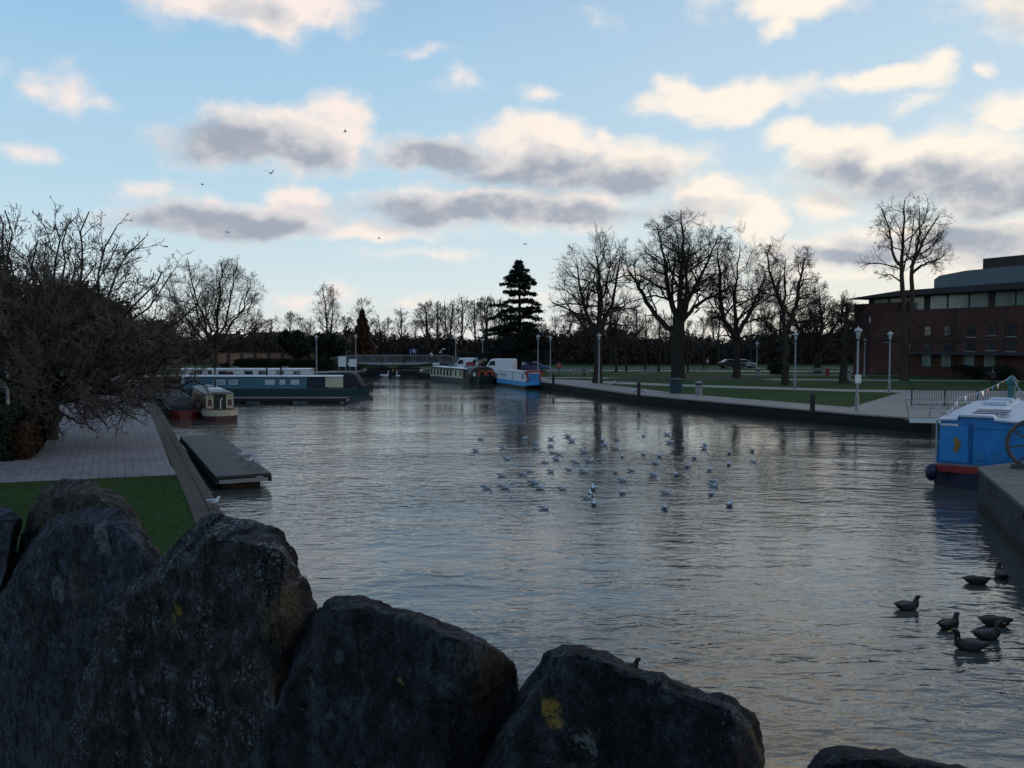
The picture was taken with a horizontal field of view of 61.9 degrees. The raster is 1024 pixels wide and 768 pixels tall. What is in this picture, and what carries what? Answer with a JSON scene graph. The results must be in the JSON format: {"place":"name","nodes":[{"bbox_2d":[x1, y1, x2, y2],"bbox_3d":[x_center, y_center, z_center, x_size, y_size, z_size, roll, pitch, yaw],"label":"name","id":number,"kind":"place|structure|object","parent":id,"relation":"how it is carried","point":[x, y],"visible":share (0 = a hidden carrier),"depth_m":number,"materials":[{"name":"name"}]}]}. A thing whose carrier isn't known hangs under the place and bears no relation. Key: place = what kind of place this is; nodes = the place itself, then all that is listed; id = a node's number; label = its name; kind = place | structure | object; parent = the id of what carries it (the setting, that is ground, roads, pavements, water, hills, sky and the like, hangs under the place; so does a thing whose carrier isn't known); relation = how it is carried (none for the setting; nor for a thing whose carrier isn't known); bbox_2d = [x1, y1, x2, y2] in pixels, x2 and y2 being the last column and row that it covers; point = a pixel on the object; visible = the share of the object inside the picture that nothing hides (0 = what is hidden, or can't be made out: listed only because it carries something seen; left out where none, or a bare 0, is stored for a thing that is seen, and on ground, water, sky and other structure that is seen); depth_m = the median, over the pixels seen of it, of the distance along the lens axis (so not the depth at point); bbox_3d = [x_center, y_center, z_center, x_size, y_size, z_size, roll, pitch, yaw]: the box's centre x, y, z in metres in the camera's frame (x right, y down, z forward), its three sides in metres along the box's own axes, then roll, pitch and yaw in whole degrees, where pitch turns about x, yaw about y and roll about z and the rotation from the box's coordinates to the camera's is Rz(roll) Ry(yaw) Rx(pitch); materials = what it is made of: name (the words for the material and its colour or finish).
{"place":"outdoors","nodes":[
{"label":"outdoors","id":0,"kind":"place"},
{"bbox_2d":[0,378,175,482],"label":"pavement","id":1,"kind":"structure","parent":0,"point":[140,452],"depth_m":31.33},
{"bbox_2d":[218,352,317,367],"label":"brick wall","id":2,"kind":"structure","parent":0,"point":[224,357],"depth_m":142.74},
{"bbox_2d":[166,368,852,368],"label":"road","id":3,"kind":"structure","parent":0,"point":[648,368],"depth_m":137.38,"materials":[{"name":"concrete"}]},
{"bbox_2d":[346,308,382,367],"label":"conical tree","id":4,"kind":"object","parent":3,"relation":"on","point":[365,345],"visible":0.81,"depth_m":136.90,"materials":[{"name":"brown plant"}]},
{"bbox_2d":[718,359,745,367],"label":"parked car","id":5,"kind":"object","parent":3,"relation":"on","point":[725,363],"visible":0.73,"depth_m":138.09,"materials":[{"name":"grey metal"}]},
{"bbox_2d":[0,359,1023,555],"bbox_3d":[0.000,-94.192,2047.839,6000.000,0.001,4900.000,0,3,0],"label":"ground","id":6,"kind":"structure","parent":0,"point":[839,398],"depth_m":75.39,"materials":[{"name":"green plant"}]},
{"bbox_2d":[0,403,27,460],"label":"hedge","id":7,"kind":"object","parent":6,"relation":"on","point":[11,415],"visible":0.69,"depth_m":29.62,"materials":[{"name":"green plant"}]},
{"bbox_2d":[0,252,37,377],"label":"evergreen tree","id":8,"kind":"object","parent":6,"relation":"on","point":[2,265],"visible":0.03,"depth_m":56.55,"materials":[{"name":"green plant"}]},
{"bbox_2d":[0,387,49,420],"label":"hedge","id":9,"kind":"object","parent":6,"relation":"on","point":[3,401],"visible":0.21,"depth_m":44.72,"materials":[{"name":"green plant"}]},
{"bbox_2d":[12,415,43,459],"bbox_3d":[-17.960,1.942,31.672,0.872,1.467,4.312,-1,3,-25],"label":"hedge","id":10,"kind":"object","parent":6,"relation":"on","point":[29,438],"visible":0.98,"depth_m":30.07,"materials":[{"name":"brown plant"}]},
{"bbox_2d":[0,665,70,767],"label":"parapet wall","id":11,"kind":"structure","parent":6,"relation":"on","point":[30,759],"depth_m":3.55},
{"bbox_2d":[0,505,22,591],"bbox_3d":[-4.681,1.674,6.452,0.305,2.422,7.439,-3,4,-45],"label":"coping stone","id":12,"kind":"object","parent":11,"relation":"on","point":[11,521],"visible":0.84,"depth_m":3.82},
{"bbox_2d":[0,505,158,767],"bbox_3d":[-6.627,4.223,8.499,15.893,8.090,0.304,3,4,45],"label":"coping stone","id":13,"kind":"object","parent":11,"relation":"on","point":[72,574],"visible":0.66,"depth_m":3.25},
{"bbox_2d":[17,478,160,560],"bbox_3d":[-2.094,0.876,3.999,0.303,0.980,2.670,-3,4,-45],"label":"coping stone","id":14,"kind":"object","parent":11,"relation":"on","point":[64,496],"visible":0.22,"depth_m":3.62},
{"bbox_2d":[62,512,317,767],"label":"coping stone","id":15,"kind":"object","parent":11,"relation":"on","point":[204,622],"visible":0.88,"depth_m":2.19,"materials":[{"name":"stone"}]},
{"bbox_2d":[240,595,518,767],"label":"coping stone","id":16,"kind":"object","parent":11,"relation":"on","point":[370,683],"visible":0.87,"depth_m":1.58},
{"bbox_2d":[480,644,764,767],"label":"coping stone","id":17,"kind":"object","parent":11,"relation":"on","point":[579,706],"visible":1,"depth_m":1.21,"materials":[{"name":"grey stone"}]},
{"bbox_2d":[807,745,965,767],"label":"coping stone","id":18,"kind":"object","parent":11,"relation":"on","point":[841,756],"visible":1,"depth_m":1.00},
{"bbox_2d":[63,278,114,381],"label":"evergreen tree","id":19,"kind":"object","parent":6,"relation":"on","point":[100,295],"visible":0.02,"depth_m":65.87,"materials":[{"name":"green plant"}]},
{"bbox_2d":[0,474,193,554],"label":"lawn grass","id":20,"kind":"structure","parent":6,"relation":"on","point":[130,488],"depth_m":22.56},
{"bbox_2d":[0,196,222,441],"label":"spreading tree","id":21,"kind":"object","parent":6,"relation":"on","point":[47,317],"visible":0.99,"depth_m":34.62,"materials":[{"name":"brown plant"}]},
{"bbox_2d":[135,318,176,375],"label":"evergreen tree","id":22,"kind":"object","parent":6,"relation":"on","point":[161,358],"visible":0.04,"depth_m":93.36,"materials":[{"name":"green plant"}]},
{"bbox_2d":[136,380,209,522],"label":"bank edging","id":23,"kind":"object","parent":6,"relation":"on","point":[197,506],"visible":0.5,"depth_m":26.72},
{"bbox_2d":[142,380,221,512],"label":"bank wall","id":24,"kind":"structure","parent":6,"relation":"on","point":[205,492],"depth_m":28.05,"materials":[{"name":"concrete"}]},
{"bbox_2d":[154,255,277,367],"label":"bare tree","id":25,"kind":"object","parent":6,"relation":"on","point":[218,291],"visible":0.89,"depth_m":113.95,"materials":[{"name":"brown plant"}]},
{"bbox_2d":[233,357,337,370],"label":"hedge","id":26,"kind":"object","parent":6,"relation":"on","point":[324,364],"visible":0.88,"depth_m":127.05,"materials":[{"name":"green plant"}]},
{"bbox_2d":[279,310,304,333],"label":"bare tree","id":27,"kind":"object","parent":6,"relation":"on","point":[290,315],"visible":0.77,"depth_m":171.43,"materials":[{"name":"brown plant"}]},
{"bbox_2d":[275,329,309,358],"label":"bush","id":28,"kind":"object","parent":6,"relation":"on","point":[292,343],"visible":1,"depth_m":138.88,"materials":[{"name":"green plant"}]},
{"bbox_2d":[292,315,316,335],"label":"bare tree","id":29,"kind":"object","parent":6,"relation":"on","point":[306,330],"visible":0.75,"depth_m":177.60,"materials":[{"name":"brown plant"}]},
{"bbox_2d":[308,281,345,352],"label":"bare tree","id":30,"kind":"object","parent":6,"relation":"on","point":[331,305],"visible":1,"depth_m":149.48,"materials":[{"name":"brown plant"}]},
{"bbox_2d":[308,332,349,358],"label":"bush","id":31,"kind":"object","parent":6,"relation":"on","point":[332,344],"visible":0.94,"depth_m":133.70,"materials":[{"name":"green plant"}]},
{"bbox_2d":[327,370,366,376],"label":"lock wall","id":32,"kind":"structure","parent":6,"relation":"on","point":[363,373],"depth_m":119.48,"materials":[{"name":"concrete"}]},
{"bbox_2d":[348,360,392,376],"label":"lock gate","id":33,"kind":"structure","parent":32,"relation":"attached to","point":[375,370],"depth_m":122.67,"materials":[{"name":"white paint"}]},
{"bbox_2d":[346,296,378,332],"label":"bare tree","id":34,"kind":"object","parent":6,"relation":"on","point":[358,310],"visible":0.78,"depth_m":145.47,"materials":[{"name":"brown plant"}]},
{"bbox_2d":[370,315,393,338],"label":"bare tree","id":35,"kind":"object","parent":6,"relation":"on","point":[384,325],"visible":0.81,"depth_m":177.32,"materials":[{"name":"brown plant"}]},
{"bbox_2d":[330,355,461,370],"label":"footbridge","id":36,"kind":"object","parent":6,"relation":"on","point":[337,368],"visible":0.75,"depth_m":126.37,"materials":[{"name":"grey paint"}]},
{"bbox_2d":[391,305,410,360],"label":"bare tree","id":37,"kind":"object","parent":6,"relation":"on","point":[401,321],"visible":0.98,"depth_m":169.61,"materials":[{"name":"brown plant"}]},
{"bbox_2d":[417,369,429,377],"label":"lock wall","id":38,"kind":"structure","parent":6,"relation":"on","point":[423,374],"depth_m":116.81,"materials":[{"name":"concrete"}]},
{"bbox_2d":[393,360,439,376],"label":"lock gate","id":39,"kind":"structure","parent":38,"relation":"attached to","point":[407,370],"depth_m":122.67,"materials":[{"name":"black paint"}]},
{"bbox_2d":[409,302,443,360],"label":"bare tree","id":40,"kind":"object","parent":6,"relation":"on","point":[422,320],"visible":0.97,"depth_m":164.59,"materials":[{"name":"brown plant"}]},
{"bbox_2d":[431,301,463,363],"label":"bare tree","id":41,"kind":"object","parent":6,"relation":"on","point":[445,330],"visible":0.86,"depth_m":166.56,"materials":[{"name":"brown plant"}]},
{"bbox_2d":[442,294,478,356],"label":"bare tree","id":42,"kind":"object","parent":6,"relation":"on","point":[462,314],"visible":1,"depth_m":163.42,"materials":[{"name":"brown plant"}]},
{"bbox_2d":[455,358,486,366],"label":"van","id":43,"kind":"object","parent":6,"relation":"on","point":[462,362],"visible":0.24,"depth_m":113.43,"materials":[{"name":"white metal"}]},
{"bbox_2d":[464,300,495,341],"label":"bare tree","id":44,"kind":"object","parent":6,"relation":"on","point":[473,322],"visible":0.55,"depth_m":169.45,"materials":[{"name":"brown plant"}]},
{"bbox_2d":[471,293,503,358],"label":"bare tree","id":45,"kind":"object","parent":6,"relation":"on","point":[484,316],"visible":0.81,"depth_m":165.23,"materials":[{"name":"brown plant"}]},
{"bbox_2d":[160,324,853,364],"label":"wood","id":46,"kind":"object","parent":6,"relation":"on","point":[565,350],"visible":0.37,"depth_m":164.08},
{"bbox_2d":[472,259,551,369],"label":"cedar tree","id":47,"kind":"object","parent":6,"relation":"on","point":[520,277],"visible":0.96,"depth_m":110.49,"materials":[{"name":"green plant"}]},
{"bbox_2d":[522,362,549,371],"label":"parked car","id":48,"kind":"object","parent":6,"relation":"on","point":[526,366],"visible":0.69,"depth_m":120.13,"materials":[{"name":"blue metal"}]},
{"bbox_2d":[543,315,565,363],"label":"bare tree","id":49,"kind":"object","parent":6,"relation":"on","point":[556,321],"visible":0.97,"depth_m":164.60,"materials":[{"name":"brown plant"}]},
{"bbox_2d":[547,224,646,382],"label":"bare tree","id":50,"kind":"object","parent":6,"relation":"on","point":[601,317],"visible":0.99,"depth_m":87.52,"materials":[{"name":"brown plant"}]},
{"bbox_2d":[605,309,636,371],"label":"bare tree","id":51,"kind":"object","parent":6,"relation":"on","point":[612,332],"visible":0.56,"depth_m":119.85,"materials":[{"name":"brown plant"}]},
{"bbox_2d":[618,315,638,370],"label":"bare tree","id":52,"kind":"object","parent":6,"relation":"on","point":[626,350],"visible":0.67,"depth_m":123.77,"materials":[{"name":"brown plant"}]},
{"bbox_2d":[631,313,657,370],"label":"bare tree","id":53,"kind":"object","parent":6,"relation":"on","point":[651,321],"visible":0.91,"depth_m":125.12,"materials":[{"name":"brown plant"}]},
{"bbox_2d":[647,314,669,371],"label":"bare tree","id":54,"kind":"object","parent":6,"relation":"on","point":[658,337],"visible":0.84,"depth_m":121.73,"materials":[{"name":"brown plant"}]},
{"bbox_2d":[656,309,672,364],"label":"bare tree","id":55,"kind":"object","parent":6,"relation":"on","point":[667,335],"visible":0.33,"depth_m":159.28,"materials":[{"name":"brown plant"}]},
{"bbox_2d":[620,207,745,377],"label":"bare tree","id":56,"kind":"object","parent":6,"relation":"on","point":[685,265],"visible":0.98,"depth_m":99.22,"materials":[{"name":"brown plant"}]},
{"bbox_2d":[684,318,702,372],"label":"bare tree","id":57,"kind":"object","parent":6,"relation":"on","point":[687,332],"visible":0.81,"depth_m":117.81,"materials":[{"name":"brown plant"}]},
{"bbox_2d":[693,316,718,366],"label":"bare tree","id":58,"kind":"object","parent":6,"relation":"on","point":[705,328],"visible":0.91,"depth_m":129.85,"materials":[{"name":"brown plant"}]},
{"bbox_2d":[493,377,934,432],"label":"quay wall","id":59,"kind":"structure","parent":6,"relation":"on","point":[896,423],"depth_m":55.63,"materials":[{"name":"concrete"}]},
{"bbox_2d":[704,305,733,364],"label":"bare tree","id":60,"kind":"object","parent":6,"relation":"on","point":[720,338],"visible":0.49,"depth_m":159.78,"materials":[{"name":"brown plant"}]},
{"bbox_2d":[700,216,786,377],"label":"bare tree","id":61,"kind":"object","parent":6,"relation":"on","point":[735,333],"visible":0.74,"depth_m":99.45,"materials":[{"name":"brown plant"}]},
{"bbox_2d":[742,313,765,361],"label":"bare tree","id":62,"kind":"object","parent":6,"relation":"on","point":[748,325],"visible":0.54,"depth_m":149.51,"materials":[{"name":"brown plant"}]},
{"bbox_2d":[755,313,778,363],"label":"bare tree","id":63,"kind":"object","parent":6,"relation":"on","point":[768,336],"visible":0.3,"depth_m":164.15,"materials":[{"name":"brown plant"}]},
{"bbox_2d":[766,360,782,373],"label":"round shrub","id":64,"kind":"object","parent":6,"relation":"on","point":[775,367],"visible":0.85,"depth_m":111.83,"materials":[{"name":"green plant"}]},
{"bbox_2d":[745,235,831,384],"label":"bare tree","id":65,"kind":"object","parent":6,"relation":"on","point":[784,330],"visible":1,"depth_m":83.60,"materials":[{"name":"brown plant"}]},
{"bbox_2d":[771,276,864,372],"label":"bare tree","id":66,"kind":"object","parent":6,"relation":"on","point":[817,345],"visible":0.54,"depth_m":116.91,"materials":[{"name":"brown plant"}]},
{"bbox_2d":[823,295,872,382],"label":"bare tree","id":67,"kind":"object","parent":6,"relation":"on","point":[844,336],"visible":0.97,"depth_m":86.61,"materials":[{"name":"brown plant"}]},
{"bbox_2d":[887,331,892,392],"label":"street lamp","id":68,"kind":"object","parent":6,"relation":"on","point":[890,334],"visible":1,"depth_m":69.94,"materials":[{"name":"grey metal"}]},
{"bbox_2d":[852,191,959,380],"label":"bare tree","id":69,"kind":"object","parent":6,"relation":"on","point":[906,314],"visible":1,"depth_m":92.45,"materials":[{"name":"brown plant"}]},
{"bbox_2d":[849,255,1023,380],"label":"theatre","id":70,"kind":"structure","parent":6,"relation":"on","point":[971,317],"depth_m":102.49,"materials":[{"name":"brick"}]},
{"bbox_2d":[923,412,950,432],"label":"channel wall","id":71,"kind":"structure","parent":6,"relation":"on","point":[927,428],"depth_m":45.50,"materials":[{"name":"concrete"}]},
{"bbox_2d":[902,399,1023,422],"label":"footbridge","id":72,"kind":"object","parent":71,"relation":"on","point":[915,419],"visible":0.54,"depth_m":43.42,"materials":[{"name":"white paint"}]},
{"bbox_2d":[853,391,1023,412],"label":"paved apron","id":73,"kind":"object","parent":6,"relation":"on","point":[895,402],"visible":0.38,"depth_m":60.51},
{"bbox_2d":[911,388,1005,405],"bbox_3d":[28.950,0.879,55.111,6.060,1.160,0.064,0,3,7],"label":"lattice fence","id":74,"kind":"object","parent":73,"relation":"on","point":[945,393],"visible":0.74,"depth_m":55.19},
{"bbox_2d":[951,364,984,378],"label":"round shrub","id":75,"kind":"object","parent":6,"relation":"on","point":[967,369],"visible":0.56,"depth_m":98.48,"materials":[{"name":"green plant"}]},
{"bbox_2d":[979,364,1016,380],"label":"round shrub","id":76,"kind":"object","parent":6,"relation":"on","point":[1002,372],"visible":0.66,"depth_m":92.87,"materials":[{"name":"green plant"}]},
{"bbox_2d":[976,461,1023,558],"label":"wharf wall","id":77,"kind":"structure","parent":6,"relation":"on","point":[997,483],"depth_m":21.80,"materials":[{"name":"concrete"}]},
{"bbox_2d":[1003,468,1023,488],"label":"wharf","id":78,"kind":"structure","parent":77,"relation":"on","point":[1018,474],"depth_m":23.66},
{"bbox_2d":[1005,420,1023,468],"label":"spoked wheel","id":79,"kind":"object","parent":78,"relation":"on","point":[1017,464],"visible":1,"depth_m":24.63,"materials":[{"name":"grey metal"}]},
{"bbox_2d":[0,0,1023,342],"label":"sky","id":80,"kind":"structure","parent":0,"point":[479,131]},
{"bbox_2d":[147,370,1023,767],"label":"water","id":81,"kind":"structure","parent":0,"point":[791,574],"depth_m":20.25,"materials":[{"name":"liquid"}]},
{"bbox_2d":[163,390,199,418],"bbox_3d":[-22.597,1.431,58.131,1.879,1.868,9.584,-1,3,-25],"label":"workboat","id":82,"kind":"object","parent":81,"relation":"on","point":[180,411],"visible":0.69,"depth_m":54.38,"materials":[{"name":"red paint"}]},
{"bbox_2d":[192,380,237,420],"bbox_3d":[-20.689,1.062,58.696,2.100,2.550,13.650,-1,3,-25],"label":"narrowboat","id":83,"kind":"object","parent":81,"relation":"on","point":[223,409],"visible":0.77,"depth_m":53.73,"materials":[{"name":"white paint"}]},
{"bbox_2d":[214,394,225,407],"bbox_3d":[-18.446,1.089,53.851,0.720,0.920,0.100,-1,3,-25],"label":"doorway","id":84,"kind":"structure","parent":83,"relation":"in","point":[216,401],"depth_m":53.80,"materials":[{"name":"black paint"}]},
{"bbox_2d":[180,434,271,487],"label":"jetty","id":85,"kind":"object","parent":81,"relation":"on","point":[219,461],"visible":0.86,"depth_m":30.79,"materials":[{"name":"grey wood"}]},
{"bbox_2d":[178,367,314,391],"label":"narrowboat","id":86,"kind":"object","parent":81,"relation":"on","point":[261,371],"visible":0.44,"depth_m":81.32,"materials":[{"name":"blue paint"}]},
{"bbox_2d":[154,397,349,403],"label":"jetty","id":87,"kind":"object","parent":81,"relation":"on","point":[289,400],"visible":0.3,"depth_m":67.33,"materials":[{"name":"grey wood"}]},
{"bbox_2d":[183,368,372,395],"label":"narrowboat","id":88,"kind":"object","parent":81,"relation":"on","point":[349,384],"visible":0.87,"depth_m":78.03,"materials":[{"name":"teal paint"}]},
{"bbox_2d":[429,365,494,383],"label":"barge","id":89,"kind":"object","parent":81,"relation":"on","point":[472,374],"visible":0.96,"depth_m":101.97,"materials":[{"name":"green paint"}]},
{"bbox_2d":[497,369,542,388],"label":"cabin boat","id":90,"kind":"object","parent":81,"relation":"on","point":[525,379],"visible":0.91,"depth_m":90.46,"materials":[{"name":"blue paint"}]},
{"bbox_2d":[893,595,922,610],"bbox_3d":[7.158,3.955,15.401,0.563,0.287,0.230,0,3,-9],"label":"duck","id":91,"kind":"object","parent":81,"relation":"on","point":[905,605],"visible":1,"depth_m":15.33},
{"bbox_2d":[936,612,959,629],"bbox_3d":[7.390,4.008,14.396,0.563,0.278,0.230,-2,3,-29],"label":"duck","id":92,"kind":"object","parent":81,"relation":"on","point":[949,624],"visible":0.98,"depth_m":14.32},
{"bbox_2d":[948,628,988,650],"bbox_3d":[7.159,4.019,13.383,0.612,0.359,0.250,0,3,9],"label":"duck","id":93,"kind":"object","parent":81,"relation":"on","point":[969,644],"visible":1,"depth_m":13.33},
{"bbox_2d":[925,397,1023,489],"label":"trip boat","id":94,"kind":"object","parent":81,"relation":"on","point":[972,436],"visible":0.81,"depth_m":28.27,"materials":[{"name":"blue paint"}]},
{"bbox_2d":[1005,375,1017,398],"bbox_3d":[21.187,0.145,36.184,0.480,1.040,0.468,0,3,0],"label":"chimney post","id":95,"kind":"object","parent":94,"relation":"on","point":[1011,390],"visible":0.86,"depth_m":36.06,"materials":[{"name":"metal"}]},
{"bbox_2d":[962,575,992,584],"bbox_3d":[9.297,3.926,17.032,0.581,0.192,0.238,1,3,11],"label":"duck","id":96,"kind":"object","parent":81,"relation":"on","point":[976,580],"visible":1,"depth_m":16.96},
{"bbox_2d":[969,620,1005,639],"bbox_3d":[7.750,4.012,13.886,0.581,0.321,0.238,0,3,-6],"label":"duck","id":97,"kind":"object","parent":81,"relation":"on","point":[987,634],"visible":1,"depth_m":13.82},
{"bbox_2d":[977,615,1016,626],"bbox_3d":[8.246,4.044,14.508,0.612,0.202,0.250,1,3,14],"label":"duck","id":98,"kind":"object","parent":81,"relation":"on","point":[989,620],"visible":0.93,"depth_m":14.44},
{"bbox_2d":[994,561,1008,578],"bbox_3d":[10.020,3.839,17.495,0.237,0.321,0.581,1,3,15],"label":"duck","id":99,"kind":"object","parent":81,"relation":"on","point":[999,573],"visible":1,"depth_m":17.41},
{"bbox_2d":[546,370,852,371],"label":"path","id":100,"kind":"structure","parent":0,"point":[693,370],"depth_m":127.31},
{"bbox_2d":[495,374,946,417],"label":"quay path","id":101,"kind":"structure","parent":0,"point":[760,402],"depth_m":59.39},
{"bbox_2d":[487,358,516,373],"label":"van","id":102,"kind":"object","parent":101,"relation":"on","point":[496,364],"visible":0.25,"depth_m":104.54,"materials":[{"name":"white metal"}]},
{"bbox_2d":[669,378,681,393],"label":"litter bin","id":103,"kind":"object","parent":101,"relation":"on","point":[675,385],"visible":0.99,"depth_m":68.78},
{"bbox_2d":[854,326,861,410],"bbox_3d":[20.776,-0.916,51.315,0.470,5.110,0.470,0,3,0],"label":"street lamp","id":104,"kind":"object","parent":101,"relation":"on","point":[858,330],"visible":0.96,"depth_m":51.23,"materials":[{"name":"grey metal"}]},
{"bbox_2d":[542,377,1023,381],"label":"path","id":105,"kind":"structure","parent":0,"point":[817,379],"depth_m":93.23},
{"bbox_2d":[557,379,1023,392],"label":"path","id":106,"kind":"structure","parent":0,"point":[781,388],"depth_m":76.90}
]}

